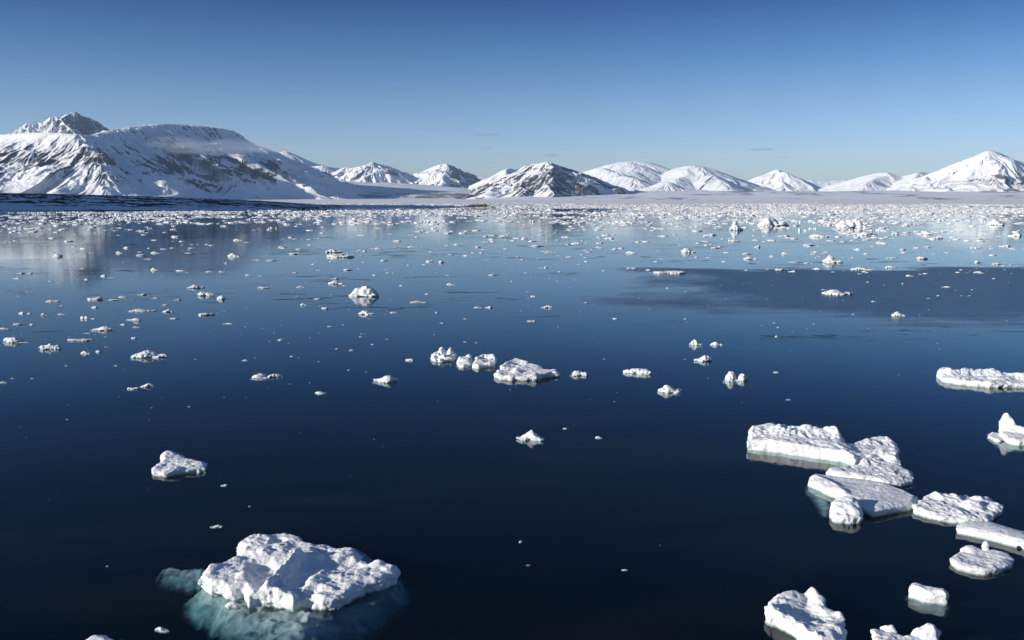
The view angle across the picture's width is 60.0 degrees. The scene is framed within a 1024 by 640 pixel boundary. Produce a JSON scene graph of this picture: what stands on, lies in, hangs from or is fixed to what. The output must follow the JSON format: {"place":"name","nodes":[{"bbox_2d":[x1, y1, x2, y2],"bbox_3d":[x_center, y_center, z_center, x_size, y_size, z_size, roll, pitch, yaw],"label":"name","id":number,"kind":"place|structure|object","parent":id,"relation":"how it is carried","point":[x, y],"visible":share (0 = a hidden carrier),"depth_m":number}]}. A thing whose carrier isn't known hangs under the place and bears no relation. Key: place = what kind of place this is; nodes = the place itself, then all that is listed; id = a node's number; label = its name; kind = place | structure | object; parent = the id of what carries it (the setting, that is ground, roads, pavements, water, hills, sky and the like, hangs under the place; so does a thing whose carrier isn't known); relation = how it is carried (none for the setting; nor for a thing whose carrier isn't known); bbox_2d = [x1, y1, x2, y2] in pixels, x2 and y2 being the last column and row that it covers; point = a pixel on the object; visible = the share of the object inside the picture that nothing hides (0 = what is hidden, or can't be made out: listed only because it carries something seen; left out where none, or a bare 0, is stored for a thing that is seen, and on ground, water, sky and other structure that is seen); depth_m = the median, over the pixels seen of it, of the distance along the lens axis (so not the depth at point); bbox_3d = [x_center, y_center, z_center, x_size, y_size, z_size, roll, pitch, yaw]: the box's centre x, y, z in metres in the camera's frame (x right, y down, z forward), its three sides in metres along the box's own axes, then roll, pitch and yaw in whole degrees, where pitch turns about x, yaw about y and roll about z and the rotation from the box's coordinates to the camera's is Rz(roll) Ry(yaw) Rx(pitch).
{"place":"outdoors","nodes":[
{"label":"outdoors","id":0,"kind":"place"},
{"bbox_2d":[8,112,108,134],"bbox_3d":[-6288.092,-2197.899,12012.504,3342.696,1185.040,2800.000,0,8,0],"label":"mountain","id":1,"kind":"structure","parent":0,"point":[74,123],"depth_m":11618.35},
{"bbox_2d":[0,193,351,210],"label":"headland","id":2,"kind":"structure","parent":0,"point":[38,202],"depth_m":1113.07},
{"bbox_2d":[0,124,365,199],"bbox_3d":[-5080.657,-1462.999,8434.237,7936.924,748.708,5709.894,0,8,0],"label":"mountain","id":3,"kind":"structure","parent":0,"point":[175,160],"depth_m":7101.18},
{"bbox_2d":[279,151,340,170],"bbox_3d":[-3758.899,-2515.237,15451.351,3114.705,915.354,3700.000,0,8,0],"label":"mountain","id":4,"kind":"structure","parent":0,"point":[297,158],"depth_m":14695.74},
{"bbox_2d":[312,166,334,173],"bbox_3d":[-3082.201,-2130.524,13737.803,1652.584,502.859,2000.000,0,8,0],"label":"mountain","id":5,"kind":"structure","parent":0,"point":[325,169],"depth_m":13416.87},
{"bbox_2d":[331,162,417,183],"bbox_3d":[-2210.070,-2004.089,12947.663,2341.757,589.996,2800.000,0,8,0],"label":"mountain","id":6,"kind":"structure","parent":0,"point":[372,172],"depth_m":12492.36},
{"bbox_2d":[408,164,480,187],"bbox_3d":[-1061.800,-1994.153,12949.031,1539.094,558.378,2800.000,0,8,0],"label":"mountain","id":7,"kind":"structure","parent":0,"point":[445,175],"depth_m":12569.75},
{"bbox_2d":[475,175,489,179],"bbox_3d":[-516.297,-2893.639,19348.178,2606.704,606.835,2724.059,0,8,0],"label":"mountain","id":8,"kind":"structure","parent":0,"point":[481,177],"depth_m":19182.90},
{"bbox_2d":[468,168,515,189],"bbox_3d":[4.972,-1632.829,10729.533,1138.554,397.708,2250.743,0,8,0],"label":"mountain","id":9,"kind":"structure","parent":0,"point":[502,173],"depth_m":10438.34},
{"bbox_2d":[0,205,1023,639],"bbox_3d":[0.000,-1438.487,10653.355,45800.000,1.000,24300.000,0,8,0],"label":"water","id":10,"kind":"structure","parent":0,"point":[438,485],"depth_m":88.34},
{"bbox_2d":[0,204,1023,350],"bbox_3d":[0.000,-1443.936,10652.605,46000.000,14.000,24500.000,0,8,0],"label":"water","id":11,"kind":"structure","parent":0,"point":[736,284],"depth_m":185.10},
{"bbox_2d":[3,337,24,344],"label":"ice chunk","id":12,"kind":"object","parent":11,"relation":"on","point":[12,340],"visible":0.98,"depth_m":92.92},
{"bbox_2d":[38,343,61,352],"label":"ice chunk","id":13,"kind":"object","parent":11,"relation":"on","point":[49,347],"visible":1,"depth_m":88.70},
{"bbox_2d":[67,338,93,341],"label":"ice chunk","id":14,"kind":"object","parent":11,"relation":"on","point":[78,340],"visible":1,"depth_m":93.85},
{"bbox_2d":[87,297,102,299],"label":"ice chunk","id":15,"kind":"object","parent":11,"relation":"on","point":[98,298],"visible":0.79,"depth_m":131.52},
{"bbox_2d":[86,635,111,639],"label":"ice floe","id":16,"kind":"object","parent":11,"relation":"on","point":[98,637],"visible":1,"depth_m":29.72},
{"bbox_2d":[85,209,113,214],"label":"rocky islet","id":17,"kind":"object","parent":11,"relation":"in","point":[95,210],"visible":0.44,"depth_m":1011.44},
{"bbox_2d":[89,326,112,332],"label":"ice chunk","id":18,"kind":"object","parent":11,"relation":"on","point":[105,329],"visible":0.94,"depth_m":101.11},
{"bbox_2d":[127,318,140,321],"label":"ice chunk","id":19,"kind":"object","parent":11,"relation":"on","point":[136,319],"visible":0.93,"depth_m":109.53},
{"bbox_2d":[127,387,141,390],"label":"ice chunk","id":20,"kind":"object","parent":11,"relation":"on","point":[134,389],"visible":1,"depth_m":70.10},
{"bbox_2d":[129,309,159,311],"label":"ice chunk","id":21,"kind":"object","parent":11,"relation":"on","point":[140,310],"visible":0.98,"depth_m":118.03},
{"bbox_2d":[140,383,153,388],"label":"ice chunk","id":22,"kind":"object","parent":11,"relation":"on","point":[147,385],"visible":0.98,"depth_m":71.05},
{"bbox_2d":[130,350,167,360],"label":"iceberg","id":23,"kind":"object","parent":11,"relation":"on","point":[147,355],"visible":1,"depth_m":83.97},
{"bbox_2d":[154,627,168,633],"bbox_3d":[-12.243,10.838,31.028,0.565,0.180,0.266,0,8,0],"label":"ice chunk","id":24,"kind":"object","parent":11,"relation":"on","point":[162,630],"visible":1,"depth_m":30.98},
{"bbox_2d":[151,450,207,477],"bbox_3d":[-18.664,8.031,50.139,2.949,0.556,4.030,-2,8,-12],"label":"ice floe","id":25,"kind":"object","parent":11,"relation":"on","point":[171,464],"visible":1,"depth_m":49.14},
{"bbox_2d":[187,285,204,287],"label":"ice chunk","id":26,"kind":"object","parent":11,"relation":"on","point":[194,286],"visible":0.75,"depth_m":148.86},
{"bbox_2d":[197,292,214,295],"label":"ice chunk","id":27,"kind":"object","parent":11,"relation":"on","point":[204,294],"visible":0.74,"depth_m":137.06},
{"bbox_2d":[198,313,214,315],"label":"ice chunk","id":28,"kind":"object","parent":11,"relation":"on","point":[202,314],"visible":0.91,"depth_m":114.33},
{"bbox_2d":[210,525,222,528],"bbox_3d":[-13.591,9.502,40.815,0.604,0.114,0.308,-1,8,-10],"label":"ice chunk","id":29,"kind":"object","parent":11,"relation":"on","point":[217,526],"visible":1,"depth_m":40.75},
{"bbox_2d":[225,601,240,609],"bbox_3d":[-10.324,10.541,32.823,0.570,0.303,0.309,0,8,0],"label":"ice chunk","id":30,"kind":"object","parent":11,"relation":"on","point":[232,605],"visible":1,"depth_m":32.72},
{"bbox_2d":[228,253,239,256],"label":"ice chunk","id":31,"kind":"object","parent":11,"relation":"on","point":[232,255],"visible":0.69,"depth_m":228.55},
{"bbox_2d":[250,373,282,380],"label":"ice chunk","id":32,"kind":"object","parent":11,"relation":"on","point":[261,377],"visible":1,"depth_m":74.63},
{"bbox_2d":[167,533,404,639],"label":"ice floe","id":33,"kind":"object","parent":11,"relation":"on","point":[284,586],"visible":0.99,"depth_m":33.99},
{"bbox_2d":[329,603,344,610],"bbox_3d":[-6.683,10.534,32.874,0.973,0.304,0.514,0,8,0],"label":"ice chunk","id":34,"kind":"object","parent":33,"relation":"on","point":[337,607],"visible":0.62,"depth_m":32.70},
{"bbox_2d":[315,391,326,394],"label":"ice chunk","id":35,"kind":"object","parent":11,"relation":"on","point":[321,393],"visible":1,"depth_m":68.58},
{"bbox_2d":[325,249,341,252],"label":"ice chunk","id":36,"kind":"object","parent":11,"relation":"on","point":[332,250],"visible":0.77,"depth_m":246.33},
{"bbox_2d":[328,280,343,283],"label":"ice chunk","id":37,"kind":"object","parent":11,"relation":"on","point":[335,282],"visible":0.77,"depth_m":156.02},
{"bbox_2d":[326,254,353,257],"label":"ice floe","id":38,"kind":"object","parent":11,"relation":"on","point":[338,256],"visible":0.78,"depth_m":225.63},
{"bbox_2d":[349,286,378,298],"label":"iceberg","id":39,"kind":"object","parent":11,"relation":"on","point":[365,291],"visible":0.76,"depth_m":136.26},
{"bbox_2d":[358,311,374,315],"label":"ice chunk","id":40,"kind":"object","parent":11,"relation":"on","point":[367,313],"visible":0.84,"depth_m":115.19},
{"bbox_2d":[372,375,399,385],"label":"ice chunk","id":41,"kind":"object","parent":11,"relation":"on","point":[389,380],"visible":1,"depth_m":72.80},
{"bbox_2d":[430,347,457,362],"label":"iceberg","id":42,"kind":"object","parent":11,"relation":"on","point":[441,355],"visible":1,"depth_m":82.95},
{"bbox_2d":[457,354,473,368],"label":"ice chunk","id":43,"kind":"object","parent":11,"relation":"on","point":[466,361],"visible":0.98,"depth_m":80.39},
{"bbox_2d":[465,204,489,206],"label":"rocky islet","id":44,"kind":"object","parent":11,"relation":"in","point":[477,205],"visible":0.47,"depth_m":1488.72},
{"bbox_2d":[472,354,496,368],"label":"ice floe","id":45,"kind":"object","parent":11,"relation":"on","point":[483,361],"visible":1,"depth_m":80.21},
{"bbox_2d":[0,200,1023,545],"bbox_3d":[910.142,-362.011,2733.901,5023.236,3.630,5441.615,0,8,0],"label":"brash ice","id":46,"kind":"structure","parent":11,"relation":"on","point":[746,210],"depth_m":855.39},
{"bbox_2d":[494,358,559,380],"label":"ice floe","id":47,"kind":"object","parent":11,"relation":"on","point":[516,369],"visible":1,"depth_m":74.97},
{"bbox_2d":[516,430,544,444],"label":"iceberg","id":48,"kind":"object","parent":11,"relation":"on","point":[531,436],"visible":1,"depth_m":55.37},
{"bbox_2d":[572,371,589,378],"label":"ice chunk","id":49,"kind":"object","parent":11,"relation":"on","point":[577,374],"visible":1,"depth_m":75.50},
{"bbox_2d":[623,368,650,377],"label":"ice floe","id":50,"kind":"object","parent":11,"relation":"on","point":[637,372],"visible":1,"depth_m":76.35},
{"bbox_2d":[257,200,1023,204],"bbox_3d":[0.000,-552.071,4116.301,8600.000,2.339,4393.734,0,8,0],"label":"pack ice","id":51,"kind":"structure","parent":11,"relation":"on","point":[1019,202],"depth_m":3444.69},
{"bbox_2d":[653,271,685,273],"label":"ice floe","id":52,"kind":"object","parent":11,"relation":"on","point":[670,272],"visible":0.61,"depth_m":177.49},
{"bbox_2d":[657,385,682,395],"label":"ice chunk","id":53,"kind":"object","parent":11,"relation":"on","point":[667,390],"visible":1,"depth_m":68.94},
{"bbox_2d":[681,248,694,252],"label":"ice chunk","id":54,"kind":"object","parent":11,"relation":"on","point":[685,250],"visible":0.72,"depth_m":246.19},
{"bbox_2d":[689,340,703,347],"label":"ice chunk","id":55,"kind":"object","parent":11,"relation":"on","point":[695,343],"visible":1,"depth_m":91.17},
{"bbox_2d":[693,355,711,363],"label":"ice chunk","id":56,"kind":"object","parent":11,"relation":"on","point":[704,359],"visible":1,"depth_m":82.24},
{"bbox_2d":[710,342,723,346],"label":"ice chunk","id":57,"kind":"object","parent":11,"relation":"on","point":[715,344],"visible":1,"depth_m":91.09},
{"bbox_2d":[723,371,748,384],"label":"ice chunk","id":58,"kind":"object","parent":11,"relation":"on","point":[731,379],"visible":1,"depth_m":73.44},
{"bbox_2d":[729,221,742,230],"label":"iceberg","id":59,"kind":"object","parent":11,"relation":"on","point":[734,226],"visible":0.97,"depth_m":414.38},
{"bbox_2d":[758,218,788,225],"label":"iceberg","id":60,"kind":"object","parent":11,"relation":"on","point":[770,221],"visible":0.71,"depth_m":479.15},
{"bbox_2d":[764,587,846,639],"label":"ice floe","id":61,"kind":"object","parent":11,"relation":"on","point":[807,615],"visible":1,"depth_m":31.32},
{"bbox_2d":[810,234,828,236],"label":"ice chunk","id":62,"kind":"object","parent":11,"relation":"on","point":[816,235],"visible":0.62,"depth_m":343.09},
{"bbox_2d":[747,423,899,465],"bbox_3d":[18.417,7.387,52.813,8.688,1.403,5.340,3,8,21],"label":"ice floe","id":63,"kind":"object","parent":11,"relation":"on","point":[816,444],"visible":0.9,"depth_m":52.67},
{"bbox_2d":[822,255,842,262],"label":"ice chunk","id":64,"kind":"object","parent":11,"relation":"on","point":[830,259],"visible":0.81,"depth_m":207.37},
{"bbox_2d":[821,290,852,294],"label":"ice floe","id":65,"kind":"object","parent":11,"relation":"on","point":[833,292],"visible":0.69,"depth_m":138.72},
{"bbox_2d":[829,496,863,524],"bbox_3d":[15.959,8.904,42.430,1.537,0.928,2.771,2,8,15],"label":"ice chunk","id":66,"kind":"object","parent":11,"relation":"on","point":[846,510],"visible":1,"depth_m":41.56},
{"bbox_2d":[835,218,865,227],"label":"iceberg","id":67,"kind":"object","parent":11,"relation":"on","point":[856,223],"visible":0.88,"depth_m":451.20},
{"bbox_2d":[807,474,917,517],"bbox_3d":[17.269,9.052,45.217,6.253,1.275,4.613,8,11,44],"label":"ice floe","id":68,"kind":"object","parent":11,"relation":"on","point":[875,499],"visible":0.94,"depth_m":44.61},
{"bbox_2d":[851,267,873,269],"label":"ice chunk","id":69,"kind":"object","parent":11,"relation":"on","point":[858,268],"visible":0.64,"depth_m":185.84},
{"bbox_2d":[857,232,875,235],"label":"ice chunk","id":70,"kind":"object","parent":11,"relation":"on","point":[865,233],"visible":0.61,"depth_m":359.11},
{"bbox_2d":[826,448,913,487],"bbox_3d":[20.235,8.098,48.423,5.414,0.890,3.764,-5,10,-34],"label":"ice floe","id":71,"kind":"object","parent":11,"relation":"on","point":[879,465],"visible":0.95,"depth_m":48.09},
{"bbox_2d":[891,311,904,316],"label":"ice chunk","id":72,"kind":"object","parent":11,"relation":"on","point":[897,313],"visible":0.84,"depth_m":113.40},
{"bbox_2d":[870,623,940,639],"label":"ice floe","id":73,"kind":"object","parent":11,"relation":"on","point":[928,631],"visible":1,"depth_m":30.13},
{"bbox_2d":[916,231,931,234],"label":"ice chunk","id":74,"kind":"object","parent":11,"relation":"on","point":[925,233],"visible":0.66,"depth_m":367.02},
{"bbox_2d":[908,582,948,613],"bbox_3d":[15.893,10.537,34.160,1.978,1.208,2.092,7,10,39],"label":"ice floe","id":75,"kind":"object","parent":11,"relation":"on","point":[930,598],"visible":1,"depth_m":33.26},
{"bbox_2d":[912,491,1002,524],"bbox_3d":[21.622,8.984,42.919,3.440,0.636,4.386,7,11,43],"label":"ice floe","id":76,"kind":"object","parent":11,"relation":"on","point":[952,508],"visible":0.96,"depth_m":42.41},
{"bbox_2d":[936,367,1023,388],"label":"ice floe","id":77,"kind":"object","parent":11,"relation":"on","point":[990,378],"visible":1,"depth_m":72.53},
{"bbox_2d":[949,545,1013,575],"bbox_3d":[19.477,9.912,36.714,2.800,0.489,1.994,-7,10,-40],"label":"ice floe","id":78,"kind":"object","parent":11,"relation":"on","point":[971,559],"visible":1,"depth_m":36.41},
{"bbox_2d":[981,541,989,549],"bbox_3d":[20.007,9.549,37.460,0.310,0.426,0.258,0,8,0],"label":"ice chunk","id":79,"kind":"object","parent":78,"relation":"on","point":[985,545],"visible":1,"depth_m":37.37},
{"bbox_2d":[956,521,1023,550],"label":"ice floe","id":80,"kind":"object","parent":11,"relation":"on","point":[999,534],"visible":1,"depth_m":39.43},
{"bbox_2d":[987,432,1003,443],"bbox_3d":[30.449,7.398,55.791,1.018,0.268,1.971,0,8,0],"label":"ice chunk","id":81,"kind":"object","parent":11,"relation":"on","point":[995,437],"visible":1,"depth_m":55.45},
{"bbox_2d":[986,220,1004,224],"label":"iceberg","id":82,"kind":"object","parent":11,"relation":"on","point":[994,222],"visible":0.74,"depth_m":493.67},
{"bbox_2d":[995,413,1023,450],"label":"iceberg","id":83,"kind":"object","parent":11,"relation":"on","point":[1011,433],"visible":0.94,"depth_m":55.95},
{"bbox_2d":[0,0,1023,180],"label":"sky","id":84,"kind":"structure","parent":0,"point":[821,90]},
{"bbox_2d":[455,162,632,198],"bbox_3d":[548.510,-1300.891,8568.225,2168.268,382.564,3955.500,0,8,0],"label":"mountain","id":85,"kind":"structure","parent":0,"point":[547,179],"depth_m":7449.87},
{"bbox_2d":[269,181,1023,199],"bbox_3d":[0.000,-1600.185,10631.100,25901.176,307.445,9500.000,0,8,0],"label":"coastal plain","id":86,"kind":"structure","parent":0,"point":[388,191],"depth_m":7376.12},
{"bbox_2d":[634,182,707,190],"bbox_3d":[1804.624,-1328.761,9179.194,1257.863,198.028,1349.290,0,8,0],"label":"mountain","id":87,"kind":"structure","parent":0,"point":[665,186],"depth_m":8947.88},
{"bbox_2d":[580,161,775,190],"bbox_3d":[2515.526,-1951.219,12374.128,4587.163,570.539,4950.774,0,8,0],"label":"mountain","id":88,"kind":"structure","parent":0,"point":[631,175],"depth_m":11672.52},
{"bbox_2d":[748,170,820,190],"bbox_3d":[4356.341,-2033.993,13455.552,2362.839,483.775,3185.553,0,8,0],"label":"mountain","id":89,"kind":"structure","parent":0,"point":[777,180],"depth_m":12804.18},
{"bbox_2d":[807,180,847,187],"bbox_3d":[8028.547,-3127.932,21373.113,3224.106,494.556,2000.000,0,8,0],"label":"mountain","id":90,"kind":"structure","parent":0,"point":[821,184],"depth_m":21155.79},
{"bbox_2d":[816,172,928,190],"bbox_3d":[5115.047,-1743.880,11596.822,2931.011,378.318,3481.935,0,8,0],"label":"mountain","id":91,"kind":"structure","parent":0,"point":[878,182],"depth_m":11465.18},
{"bbox_2d":[886,151,1023,191],"bbox_3d":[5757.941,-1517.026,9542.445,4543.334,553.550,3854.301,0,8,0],"label":"mountain","id":92,"kind":"structure","parent":0,"point":[992,171],"depth_m":8723.75}
]}

